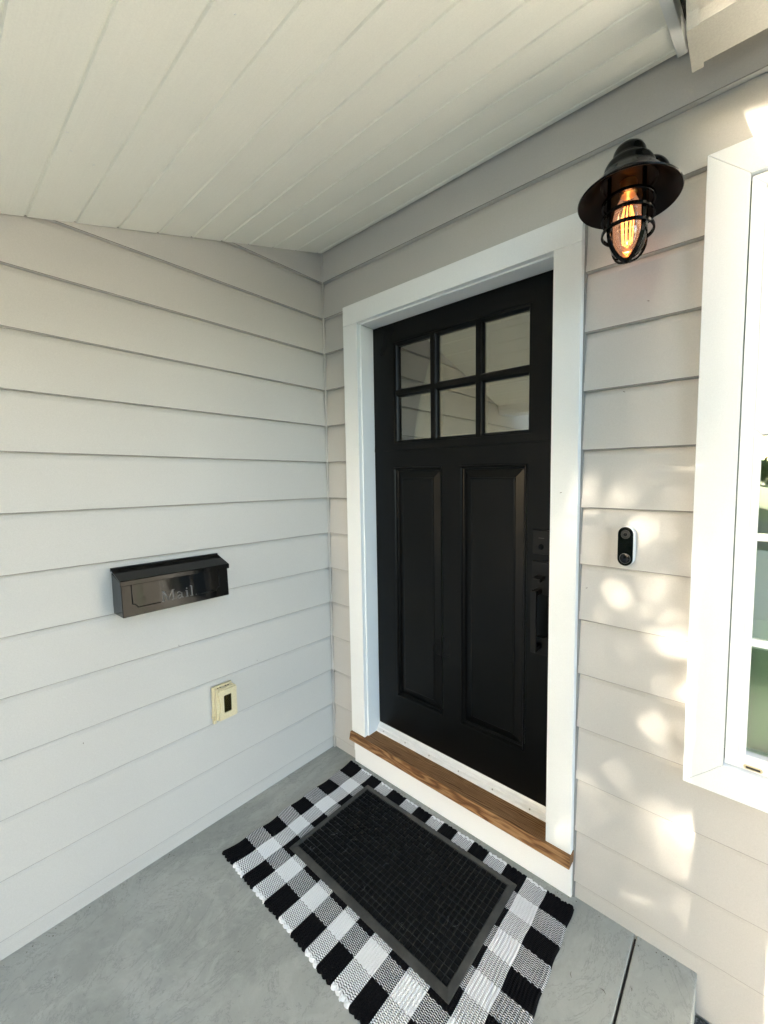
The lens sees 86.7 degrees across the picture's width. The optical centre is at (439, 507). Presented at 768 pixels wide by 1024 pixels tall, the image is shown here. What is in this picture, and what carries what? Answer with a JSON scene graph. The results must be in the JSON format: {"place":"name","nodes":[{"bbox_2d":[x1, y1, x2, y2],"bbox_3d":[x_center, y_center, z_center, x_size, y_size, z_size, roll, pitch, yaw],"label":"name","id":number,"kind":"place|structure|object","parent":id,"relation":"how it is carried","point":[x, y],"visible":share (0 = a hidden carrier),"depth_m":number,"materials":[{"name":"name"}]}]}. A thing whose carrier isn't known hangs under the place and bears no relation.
{"place":"outdoors","nodes":[
{"label":"outdoors","id":0,"kind":"place"},
{"bbox_2d":[0,746,696,1023],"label":"floor","id":1,"kind":"structure","parent":0,"point":[172,934],"depth_m":1.19,"materials":[{"name":"concrete"}]},
{"bbox_2d":[222,760,573,1023],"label":"rug","id":2,"kind":"object","parent":1,"relation":"on","point":[369,975],"visible":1,"depth_m":1.25,"materials":[{"name":"fabric"}]},
{"bbox_2d":[290,785,516,1004],"bbox_3d":[-0.155,1.302,1.469,0.758,0.013,0.399,3,5,38],"label":"doormat","id":3,"kind":"object","parent":2,"relation":"on","point":[426,903],"visible":1,"depth_m":1.40,"materials":[{"name":"rubber"}]},
{"bbox_2d":[694,1016,706,1023],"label":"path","id":4,"kind":"structure","parent":0,"point":[698,1020],"depth_m":1.14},
{"label":"ground","id":5,"kind":"structure","parent":0,"visible":0},
{"bbox_2d":[323,28,767,1023],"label":"house wall","id":6,"kind":"structure","parent":5,"relation":"on","point":[667,860],"depth_m":1.18,"materials":[{"name":"white wood"}]},
{"bbox_2d":[0,0,687,253],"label":"porch roof","id":7,"kind":"structure","parent":6,"relation":"attached to","point":[318,126],"depth_m":0.95,"materials":[{"name":"paint"}]},
{"bbox_2d":[342,212,584,896],"bbox_3d":[0.036,0.194,1.660,1.104,2.205,0.180,3,5,38],"label":"door frame","id":8,"kind":"object","parent":6,"relation":"attached to","point":[531,836],"visible":0.92,"depth_m":1.48,"materials":[{"name":"white wood"}]},
{"bbox_2d":[373,269,553,806],"bbox_3d":[0.049,0.137,1.659,0.915,1.902,0.106,3,5,38],"label":"front door","id":9,"kind":"structure","parent":8,"relation":"attached to","point":[463,393],"depth_m":1.63,"materials":[{"name":"black wood"}]},
{"bbox_2d":[394,466,442,715],"bbox_3d":[-0.096,0.362,1.807,0.274,1.085,0.018,3,5,38],"label":"door panel","id":10,"kind":"structure","parent":9,"relation":"in","point":[417,490],"depth_m":1.80,"materials":[{"name":"black wood"}]},
{"bbox_2d":[460,464,526,751],"bbox_3d":[0.203,0.377,1.577,0.294,1.085,0.018,3,5,38],"label":"door panel","id":11,"kind":"structure","parent":9,"relation":"in","point":[493,498],"depth_m":1.57,"materials":[{"name":"black wood"}]},
{"bbox_2d":[617,526,635,565],"bbox_3d":[0.546,0.111,1.178,0.043,0.115,0.036,3,5,38],"label":"video doorbell","id":12,"kind":"object","parent":6,"relation":"attached to","point":[626,552],"visible":1,"depth_m":1.17,"materials":[{"name":"black plastic"}]},
{"bbox_2d":[577,138,684,264],"bbox_3d":[0.479,-0.783,1.016,0.241,0.330,0.268,3,5,38],"label":"wall lantern","id":13,"kind":"object","parent":6,"relation":"attached to","point":[639,184],"depth_m":1.00,"materials":[{"name":"black metal"}]},
{"bbox_2d":[683,131,767,812],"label":"house window","id":14,"kind":"structure","parent":6,"relation":"attached to","point":[738,772],"depth_m":1.02,"materials":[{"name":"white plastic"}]},
{"bbox_2d":[724,615,767,754],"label":"window pane","id":15,"kind":"object","parent":14,"relation":"in","point":[757,733],"depth_m":1.13,"materials":[{"name":"glass"}]},
{"bbox_2d":[370,190,767,743],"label":"interior walls","id":16,"kind":"structure","parent":5,"relation":"on","point":[760,611],"depth_m":3.51,"materials":[{"name":"white paint"}]},
{"bbox_3d":[2.848,-1.089,-0.830,5.770,0.145,0.240,3,5,38],"label":"house eave","id":17,"kind":"object","parent":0,"visible":0},
{"bbox_2d":[686,0,767,72],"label":"rain gutter","id":18,"kind":"object","parent":17,"relation":"attached to","point":[714,28],"visible":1,"depth_m":0.84,"materials":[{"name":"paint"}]},
{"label":"pavement","id":19,"kind":"structure","parent":0,"visible":0},
{"bbox_2d":[0,214,335,960],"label":"side wall","id":20,"kind":"structure","parent":19,"relation":"on","point":[162,396],"depth_m":1.44,"materials":[{"name":"white wood"}]},
{"bbox_2d":[110,553,228,617],"bbox_3d":[-0.967,0.273,1.467,0.106,0.157,0.344,3,5,38],"label":"mailbox","id":21,"kind":"object","parent":20,"relation":"attached to","point":[140,589],"visible":1,"depth_m":1.42,"materials":[{"name":"black metal"}]},
{"bbox_2d":[211,680,237,723],"bbox_3d":[-0.885,0.800,1.652,0.052,0.148,0.088,3,5,38],"label":"outlet cover","id":22,"kind":"object","parent":20,"relation":"attached to","point":[224,699],"visible":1,"depth_m":1.63,"materials":[{"name":"beige plastic"}]}
]}

